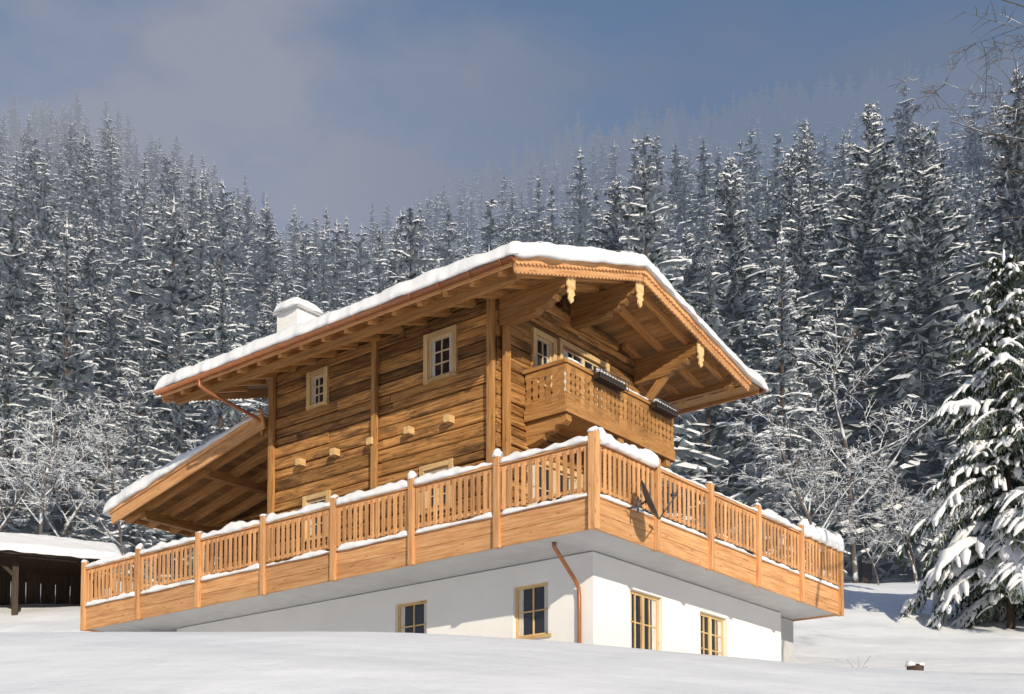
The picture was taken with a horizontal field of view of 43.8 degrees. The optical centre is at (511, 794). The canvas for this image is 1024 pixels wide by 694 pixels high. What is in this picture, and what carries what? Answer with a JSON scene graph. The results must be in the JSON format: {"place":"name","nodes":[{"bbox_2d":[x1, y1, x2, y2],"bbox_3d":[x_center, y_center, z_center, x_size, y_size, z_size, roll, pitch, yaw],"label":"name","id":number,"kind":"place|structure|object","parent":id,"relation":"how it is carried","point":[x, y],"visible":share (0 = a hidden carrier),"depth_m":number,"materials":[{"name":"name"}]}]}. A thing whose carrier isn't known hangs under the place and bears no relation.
{"place":"outdoors","nodes":[
{"label":"outdoors","id":0,"kind":"place"},
{"bbox_2d":[0,493,1023,693],"bbox_3d":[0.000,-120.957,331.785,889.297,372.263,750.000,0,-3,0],"label":"snowy ground","id":1,"kind":"structure","parent":0,"point":[49,649],"depth_m":13.36,"materials":[{"name":"white snow"}]},
{"bbox_2d":[3,139,65,284],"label":"spruce tree","id":2,"kind":"object","parent":1,"relation":"on","point":[26,203],"visible":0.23,"depth_m":117.56,"materials":[{"name":"green plant"}]},
{"bbox_2d":[20,219,56,387],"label":"spruce tree","id":3,"kind":"object","parent":1,"relation":"on","point":[35,298],"visible":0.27,"depth_m":89.85,"materials":[{"name":"green plant"}]},
{"bbox_2d":[15,165,69,310],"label":"spruce tree","id":4,"kind":"object","parent":1,"relation":"on","point":[48,226],"visible":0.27,"depth_m":100.45,"materials":[{"name":"green plant"}]},
{"bbox_2d":[0,400,93,531],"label":"bare tree","id":5,"kind":"object","parent":1,"relation":"on","point":[16,505],"visible":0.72,"depth_m":60.18,"materials":[{"name":"white plant"}]},
{"bbox_2d":[6,269,113,540],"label":"spruce tree","id":6,"kind":"object","parent":1,"relation":"on","point":[58,369],"visible":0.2,"depth_m":67.78,"materials":[{"name":"green plant"}]},
{"bbox_2d":[0,532,121,615],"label":"wooden shed","id":7,"kind":"structure","parent":1,"relation":"on","point":[33,567],"depth_m":44.90,"materials":[{"name":"brown wood"}]},
{"bbox_2d":[0,387,123,534],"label":"bare tree","id":8,"kind":"object","parent":1,"relation":"on","point":[43,495],"visible":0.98,"depth_m":57.82,"materials":[{"name":"white plant"}]},
{"bbox_2d":[30,288,118,536],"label":"spruce tree","id":9,"kind":"object","parent":1,"relation":"on","point":[94,357],"visible":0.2,"depth_m":78.73,"materials":[{"name":"green plant"}]},
{"bbox_2d":[49,133,118,248],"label":"spruce tree","id":10,"kind":"object","parent":1,"relation":"on","point":[72,179],"visible":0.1,"depth_m":141.37,"materials":[{"name":"green plant"}]},
{"bbox_2d":[9,366,159,536],"bbox_3d":[-21.756,-15.656,64.000,8.959,11.059,6.578,2,-3,-28],"label":"bare tree","id":11,"kind":"object","parent":1,"relation":"on","point":[68,524],"visible":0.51,"depth_m":63.65,"materials":[{"name":"white plant"}]},
{"bbox_2d":[57,157,111,293],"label":"spruce tree","id":12,"kind":"object","parent":1,"relation":"on","point":[93,193],"visible":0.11,"depth_m":123.53,"materials":[{"name":"green plant"}]},
{"bbox_2d":[57,141,112,254],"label":"spruce tree","id":13,"kind":"object","parent":1,"relation":"on","point":[93,185],"visible":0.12,"depth_m":134.93,"materials":[{"name":"green plant"}]},
{"bbox_2d":[52,156,120,311],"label":"spruce tree","id":14,"kind":"object","parent":1,"relation":"on","point":[87,181],"visible":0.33,"depth_m":115.72,"materials":[{"name":"green plant"}]},
{"bbox_2d":[68,214,127,435],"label":"spruce tree","id":15,"kind":"object","parent":1,"relation":"on","point":[89,277],"visible":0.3,"depth_m":87.54,"materials":[{"name":"green plant"}]},
{"bbox_2d":[95,160,119,262],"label":"spruce tree","id":16,"kind":"object","parent":1,"relation":"on","point":[102,193],"visible":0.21,"depth_m":127.35,"materials":[{"name":"green plant"}]},
{"bbox_2d":[64,406,152,575],"bbox_3d":[-18.700,-13.859,58.634,4.063,8.030,6.358,-1,-3,20],"label":"bare tree","id":17,"kind":"object","parent":1,"relation":"on","point":[100,451],"visible":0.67,"depth_m":58.15,"materials":[{"name":"white plant"}]},
{"bbox_2d":[85,279,136,525],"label":"spruce tree","id":18,"kind":"object","parent":1,"relation":"on","point":[114,343],"visible":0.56,"depth_m":81.18,"materials":[{"name":"green plant"}]},
{"bbox_2d":[96,137,129,246],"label":"spruce tree","id":19,"kind":"object","parent":1,"relation":"on","point":[109,178],"visible":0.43,"depth_m":140.80,"materials":[{"name":"green plant"}]},
{"bbox_2d":[101,177,154,331],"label":"spruce tree","id":20,"kind":"object","parent":1,"relation":"on","point":[128,229],"visible":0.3,"depth_m":116.06,"materials":[{"name":"green plant"}]},
{"bbox_2d":[112,184,148,380],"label":"spruce tree","id":21,"kind":"object","parent":1,"relation":"on","point":[123,283],"visible":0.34,"depth_m":101.72,"materials":[{"name":"green plant"}]},
{"bbox_2d":[134,152,152,230],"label":"spruce tree","id":22,"kind":"object","parent":1,"relation":"on","point":[144,195],"visible":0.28,"depth_m":149.90,"materials":[{"name":"green plant"}]},
{"bbox_2d":[121,250,167,415],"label":"spruce tree","id":23,"kind":"object","parent":1,"relation":"on","point":[133,318],"visible":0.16,"depth_m":84.08,"materials":[{"name":"green plant"}]},
{"bbox_2d":[110,318,186,538],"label":"spruce tree","id":24,"kind":"object","parent":1,"relation":"on","point":[151,404],"visible":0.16,"depth_m":75.96,"materials":[{"name":"green plant"}]},
{"bbox_2d":[119,199,182,401],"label":"spruce tree","id":25,"kind":"object","parent":1,"relation":"on","point":[152,227],"visible":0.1,"depth_m":89.83,"materials":[{"name":"green plant"}]},
{"bbox_2d":[101,200,217,563],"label":"spruce tree","id":26,"kind":"object","parent":1,"relation":"on","point":[177,295],"visible":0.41,"depth_m":75.08,"materials":[{"name":"green plant"}]},
{"bbox_2d":[150,156,181,237],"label":"spruce tree","id":27,"kind":"object","parent":1,"relation":"on","point":[166,190],"visible":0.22,"depth_m":153.04,"materials":[{"name":"green plant"}]},
{"bbox_2d":[158,161,187,288],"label":"spruce tree","id":28,"kind":"object","parent":1,"relation":"on","point":[174,194],"visible":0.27,"depth_m":129.97,"materials":[{"name":"green plant"}]},
{"bbox_2d":[143,305,205,581],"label":"spruce tree","id":29,"kind":"object","parent":1,"relation":"on","point":[173,433],"visible":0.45,"depth_m":68.18,"materials":[{"name":"green plant"}]},
{"bbox_2d":[166,169,211,309],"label":"spruce tree","id":30,"kind":"object","parent":1,"relation":"on","point":[190,202],"visible":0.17,"depth_m":111.23,"materials":[{"name":"green plant"}]},
{"bbox_2d":[175,188,237,344],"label":"spruce tree","id":31,"kind":"object","parent":1,"relation":"on","point":[205,252],"visible":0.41,"depth_m":101.06,"materials":[{"name":"green plant"}]},
{"bbox_2d":[186,264,247,434],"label":"spruce tree","id":32,"kind":"object","parent":1,"relation":"on","point":[210,322],"visible":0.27,"depth_m":85.13,"materials":[{"name":"green plant"}]},
{"bbox_2d":[199,181,250,345],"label":"spruce tree","id":33,"kind":"object","parent":1,"relation":"on","point":[221,256],"visible":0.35,"depth_m":109.75,"materials":[{"name":"green plant"}]},
{"bbox_2d":[225,195,261,269],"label":"spruce tree","id":34,"kind":"object","parent":1,"relation":"on","point":[248,216],"visible":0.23,"depth_m":136.96,"materials":[{"name":"green plant"}]},
{"bbox_2d":[238,209,287,402],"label":"spruce tree","id":35,"kind":"object","parent":1,"relation":"on","point":[262,281],"visible":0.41,"depth_m":110.69,"materials":[{"name":"green plant"}]},
{"bbox_2d":[243,282,284,418],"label":"spruce tree","id":36,"kind":"object","parent":1,"relation":"on","point":[273,301],"visible":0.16,"depth_m":89.29,"materials":[{"name":"green plant"}]},
{"bbox_2d":[285,223,329,302],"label":"spruce tree","id":37,"kind":"object","parent":1,"relation":"on","point":[308,293],"visible":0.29,"depth_m":104.97,"materials":[{"name":"green plant"}]},
{"bbox_2d":[306,225,347,311],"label":"spruce tree","id":38,"kind":"object","parent":1,"relation":"on","point":[334,303],"visible":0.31,"depth_m":112.01,"materials":[{"name":"green plant"}]},
{"bbox_2d":[312,222,352,310],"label":"spruce tree","id":39,"kind":"object","parent":1,"relation":"on","point":[341,266],"visible":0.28,"depth_m":123.86,"materials":[{"name":"green plant"}]},
{"bbox_2d":[80,241,843,662],"bbox_3d":[-2.023,-6.953,33.097,17.655,12.150,11.403,-2,-4,39],"label":"chalet","id":40,"kind":"object","parent":1,"relation":"on","point":[478,445],"visible":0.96,"depth_m":28.50,"materials":[{"name":"brown wood"}]},
{"bbox_2d":[302,490,331,542],"bbox_3d":[-4.655,-6.656,30.530,0.940,1.130,0.210,-2,-4,39],"label":"window","id":41,"kind":"structure","parent":40,"relation":"in","point":[324,496],"depth_m":30.54,"materials":[{"name":"brown wood"}]},
{"bbox_2d":[306,366,329,410],"bbox_3d":[-4.655,-9.777,30.695,0.740,0.920,0.210,-2,-4,39],"label":"window","id":42,"kind":"structure","parent":40,"relation":"in","point":[317,381],"depth_m":30.70,"materials":[{"name":"brown wood"}]},
{"bbox_2d":[398,600,426,633],"bbox_3d":[-2.191,-3.793,28.599,0.970,1.070,0.060,-2,-4,39],"label":"window","id":43,"kind":"structure","parent":40,"relation":"in","point":[412,617],"depth_m":28.61,"materials":[{"name":"brown wood"}]},
{"bbox_2d":[419,458,454,515],"bbox_3d":[-1.634,-6.773,28.107,0.990,1.110,0.210,-2,-4,39],"label":"window","id":44,"kind":"structure","parent":40,"relation":"in","point":[447,464],"depth_m":28.09,"materials":[{"name":"brown wood"}]},
{"bbox_2d":[423,324,458,384],"bbox_3d":[-1.556,-9.727,28.199,0.970,1.120,0.210,-2,-4,39],"label":"window","id":45,"kind":"structure","parent":40,"relation":"in","point":[440,350],"depth_m":28.21,"materials":[{"name":"brown wood"}]},
{"bbox_2d":[516,582,551,638],"bbox_3d":[0.411,-3.793,26.417,1.120,1.160,0.200,-2,-4,39],"label":"window","id":46,"kind":"structure","parent":40,"relation":"in","point":[531,600],"depth_m":26.48,"materials":[{"name":"brown wood"}]},
{"bbox_2d":[530,327,557,392],"bbox_3d":[0.686,-9.676,28.416,0.210,1.240,0.860,-2,-4,39],"label":"balcony door","id":47,"kind":"structure","parent":40,"relation":"in","point":[544,346],"depth_m":28.41,"materials":[{"name":"brown wood"}]},
{"bbox_2d":[526,461,582,505],"bbox_3d":[0.943,-6.314,28.561,0.210,2.240,2.040,-2,-4,39],"label":"terrace door","id":48,"kind":"structure","parent":40,"relation":"in","point":[547,462],"depth_m":28.51,"materials":[{"name":"brown wood"}]},
{"bbox_2d":[557,338,609,409],"bbox_3d":[1.650,-9.229,29.596,0.210,2.170,1.980,-2,-4,39],"label":"balcony door","id":49,"kind":"structure","parent":40,"relation":"in","point":[561,342],"depth_m":29.51,"materials":[{"name":"brown wood"}]},
{"bbox_2d":[630,590,658,649],"bbox_3d":[2.752,-3.029,26.939,0.064,2.470,1.250,-2,-4,39],"label":"window","id":50,"kind":"structure","parent":40,"relation":"in","point":[644,609],"depth_m":26.98,"materials":[{"name":"brown wood"}]},
{"bbox_2d":[700,612,723,655],"bbox_3d":[4.524,-3.498,29.173,0.064,1.240,1.230,-2,-4,39],"label":"window","id":51,"kind":"structure","parent":40,"relation":"in","point":[711,627],"depth_m":29.20,"materials":[{"name":"brown wood"}]},
{"bbox_2d":[518,172,558,241],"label":"spruce tree","id":52,"kind":"object","parent":1,"relation":"on","point":[537,224],"visible":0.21,"depth_m":130.58,"materials":[{"name":"green plant"}]},
{"bbox_2d":[536,180,570,244],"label":"spruce tree","id":53,"kind":"object","parent":1,"relation":"on","point":[554,235],"visible":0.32,"depth_m":114.36,"materials":[{"name":"green plant"}]},
{"bbox_2d":[556,148,594,246],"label":"spruce tree","id":54,"kind":"object","parent":1,"relation":"on","point":[581,212],"visible":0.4,"depth_m":125.42,"materials":[{"name":"green plant"}]},
{"bbox_2d":[587,177,640,499],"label":"spruce tree","id":55,"kind":"object","parent":1,"relation":"on","point":[611,230],"visible":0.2,"depth_m":83.39,"materials":[{"name":"green plant"}]},
{"bbox_2d":[608,137,661,255],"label":"spruce tree","id":56,"kind":"object","parent":1,"relation":"on","point":[633,168],"visible":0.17,"depth_m":109.23,"materials":[{"name":"green plant"}]},
{"bbox_2d":[621,131,685,278],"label":"spruce tree","id":57,"kind":"object","parent":1,"relation":"on","point":[651,204],"visible":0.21,"depth_m":109.20,"materials":[{"name":"green plant"}]},
{"bbox_2d":[648,132,693,275],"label":"spruce tree","id":58,"kind":"object","parent":1,"relation":"on","point":[667,230],"visible":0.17,"depth_m":116.72,"materials":[{"name":"green plant"}]},
{"bbox_2d":[664,144,689,238],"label":"spruce tree","id":59,"kind":"object","parent":1,"relation":"on","point":[675,174],"visible":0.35,"depth_m":143.94,"materials":[{"name":"green plant"}]},
{"bbox_2d":[640,222,714,514],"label":"spruce tree","id":60,"kind":"object","parent":1,"relation":"on","point":[685,272],"visible":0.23,"depth_m":77.21,"materials":[{"name":"green plant"}]},
{"bbox_2d":[669,171,701,267],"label":"spruce tree","id":61,"kind":"object","parent":1,"relation":"on","point":[683,204],"visible":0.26,"depth_m":131.66,"materials":[{"name":"green plant"}]},
{"bbox_2d":[676,140,719,248],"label":"spruce tree","id":62,"kind":"object","parent":1,"relation":"on","point":[705,179],"visible":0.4,"depth_m":126.73,"materials":[{"name":"green plant"}]},
{"bbox_2d":[684,187,717,266],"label":"spruce tree","id":63,"kind":"object","parent":1,"relation":"on","point":[704,227],"visible":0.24,"depth_m":119.08,"materials":[{"name":"green plant"}]},
{"bbox_2d":[662,234,755,550],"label":"spruce tree","id":64,"kind":"object","parent":1,"relation":"on","point":[708,431],"visible":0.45,"depth_m":66.82,"materials":[{"name":"green plant"}]},
{"bbox_2d":[676,157,790,527],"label":"spruce tree","id":65,"kind":"object","parent":1,"relation":"on","point":[735,302],"visible":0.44,"depth_m":73.42,"materials":[{"name":"green plant"}]},
{"bbox_2d":[716,142,760,230],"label":"spruce tree","id":66,"kind":"object","parent":1,"relation":"on","point":[743,162],"visible":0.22,"depth_m":141.28,"materials":[{"name":"green plant"}]},
{"bbox_2d":[738,170,766,298],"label":"spruce tree","id":67,"kind":"object","parent":1,"relation":"on","point":[751,232],"visible":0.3,"depth_m":110.02,"materials":[{"name":"green plant"}]},
{"bbox_2d":[738,130,770,232],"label":"spruce tree","id":68,"kind":"object","parent":1,"relation":"on","point":[754,172],"visible":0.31,"depth_m":148.50,"materials":[{"name":"green plant"}]},
{"bbox_2d":[752,179,777,313],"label":"spruce tree","id":69,"kind":"object","parent":1,"relation":"on","point":[762,238],"visible":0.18,"depth_m":100.83,"materials":[{"name":"green plant"}]},
{"bbox_2d":[751,132,783,286],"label":"spruce tree","id":70,"kind":"object","parent":1,"relation":"on","point":[774,182],"visible":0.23,"depth_m":121.29,"materials":[{"name":"green plant"}]},
{"bbox_2d":[715,236,851,582],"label":"spruce tree","id":71,"kind":"object","parent":1,"relation":"on","point":[756,356],"visible":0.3,"depth_m":69.61,"materials":[{"name":"green plant"}]},
{"bbox_2d":[734,176,857,537],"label":"spruce tree","id":72,"kind":"object","parent":1,"relation":"on","point":[809,281],"visible":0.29,"depth_m":73.26,"materials":[{"name":"green plant"}]},
{"bbox_2d":[750,148,845,421],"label":"spruce tree","id":73,"kind":"object","parent":1,"relation":"on","point":[772,225],"visible":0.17,"depth_m":81.20,"materials":[{"name":"green plant"}]},
{"bbox_2d":[714,382,895,557],"bbox_3d":[13.861,-15.005,60.885,8.145,10.054,5.980,2,-3,-27],"label":"bare tree","id":74,"kind":"object","parent":1,"relation":"on","point":[780,451],"visible":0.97,"depth_m":60.69,"materials":[{"name":"white plant"}]},
{"bbox_2d":[763,420,859,549],"bbox_3d":[14.799,-14.057,61.647,4.334,8.565,6.782,-3,-4,45],"label":"bare tree","id":75,"kind":"object","parent":1,"relation":"on","point":[779,487],"visible":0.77,"depth_m":61.57,"materials":[{"name":"white plant"}]},
{"bbox_2d":[776,350,850,573],"bbox_3d":[15.050,-16.565,64.805,4.140,13.043,3.694,-2,-3,27],"label":"spruce tree","id":76,"kind":"object","parent":1,"relation":"on","point":[806,433],"visible":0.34,"depth_m":64.81,"materials":[{"name":"green plant"}]},
{"bbox_2d":[785,133,846,398],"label":"spruce tree","id":77,"kind":"object","parent":1,"relation":"on","point":[821,221],"visible":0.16,"depth_m":88.07,"materials":[{"name":"green plant"}]},
{"bbox_2d":[822,165,846,275],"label":"spruce tree","id":78,"kind":"object","parent":1,"relation":"on","point":[834,244],"visible":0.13,"depth_m":90.49,"materials":[{"name":"green plant"}]},
{"bbox_2d":[822,134,858,276],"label":"spruce tree","id":79,"kind":"object","parent":1,"relation":"on","point":[842,166],"visible":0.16,"depth_m":113.22,"materials":[{"name":"green plant"}]},
{"bbox_2d":[753,294,956,582],"bbox_3d":[16.570,-17.122,65.001,7.919,14.157,9.570,3,-4,-44],"label":"bare tree","id":80,"kind":"object","parent":1,"relation":"on","point":[815,350],"visible":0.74,"depth_m":63.64,"materials":[{"name":"white plant"}]},
{"bbox_2d":[790,102,942,583],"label":"spruce tree","id":81,"kind":"object","parent":1,"relation":"on","point":[865,228],"visible":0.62,"depth_m":70.57,"materials":[{"name":"green plant"}]},
{"bbox_2d":[835,504,906,584],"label":"bare tree","id":82,"kind":"object","parent":1,"relation":"on","point":[859,537],"visible":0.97,"depth_m":57.44,"materials":[{"name":"white plant"}]},
{"bbox_2d":[839,134,908,308],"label":"spruce tree","id":83,"kind":"object","parent":1,"relation":"on","point":[890,199],"visible":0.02,"depth_m":83.64,"materials":[{"name":"green plant"}]},
{"bbox_2d":[840,468,940,582],"bbox_3d":[17.933,-12.511,59.482,4.662,5.888,2.980,-2,-4,37],"label":"bare tree","id":84,"kind":"object","parent":1,"relation":"on","point":[900,530],"visible":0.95,"depth_m":59.22,"materials":[{"name":"white plant"}]},
{"bbox_2d":[832,434,971,581],"bbox_3d":[18.657,-13.942,61.193,6.109,7.540,4.485,1,-3,-20],"label":"bare tree","id":85,"kind":"object","parent":1,"relation":"on","point":[897,493],"visible":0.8,"depth_m":61.15,"materials":[{"name":"white plant"}]},
{"bbox_2d":[883,85,929,209],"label":"spruce tree","id":86,"kind":"object","parent":1,"relation":"on","point":[907,109],"visible":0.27,"depth_m":134.21,"materials":[{"name":"green plant"}]},
{"bbox_2d":[830,123,1015,580],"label":"spruce tree","id":87,"kind":"object","parent":1,"relation":"on","point":[923,247],"visible":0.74,"depth_m":68.41,"materials":[{"name":"green plant"}]},
{"bbox_2d":[888,122,965,359],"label":"spruce tree","id":88,"kind":"object","parent":1,"relation":"on","point":[914,133],"visible":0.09,"depth_m":87.80,"materials":[{"name":"green plant"}]},
{"bbox_2d":[887,0,1023,252],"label":"bare tree","id":89,"kind":"object","parent":1,"relation":"on","point":[995,135],"visible":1,"depth_m":23.01,"materials":[{"name":"white plant"}]},
{"bbox_2d":[894,249,1023,628],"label":"spruce tree","id":90,"kind":"object","parent":1,"relation":"on","point":[979,566],"visible":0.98,"depth_m":41.33,"materials":[{"name":"green plant"}]},
{"bbox_2d":[950,175,982,315],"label":"spruce tree","id":91,"kind":"object","parent":1,"relation":"on","point":[965,210],"visible":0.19,"depth_m":98.58,"materials":[{"name":"green plant"}]},
{"bbox_2d":[953,94,988,194],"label":"spruce tree","id":92,"kind":"object","parent":1,"relation":"on","point":[978,113],"visible":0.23,"depth_m":151.75,"materials":[{"name":"green plant"}]},
{"bbox_2d":[923,62,1023,550],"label":"spruce tree","id":93,"kind":"object","parent":1,"relation":"on","point":[1007,202],"visible":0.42,"depth_m":69.52,"materials":[{"name":"green plant"}]},
{"bbox_2d":[956,123,992,229],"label":"spruce tree","id":94,"kind":"object","parent":1,"relation":"on","point":[977,149],"visible":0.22,"depth_m":142.38,"materials":[{"name":"green plant"}]},
{"bbox_2d":[955,165,1006,359],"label":"spruce tree","id":95,"kind":"object","parent":1,"relation":"on","point":[976,258],"visible":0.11,"depth_m":76.96,"materials":[{"name":"green plant"}]},
{"bbox_2d":[0,0,1023,255],"label":"sky","id":96,"kind":"structure","parent":0,"point":[345,106],"materials":[{"name":"blue"}]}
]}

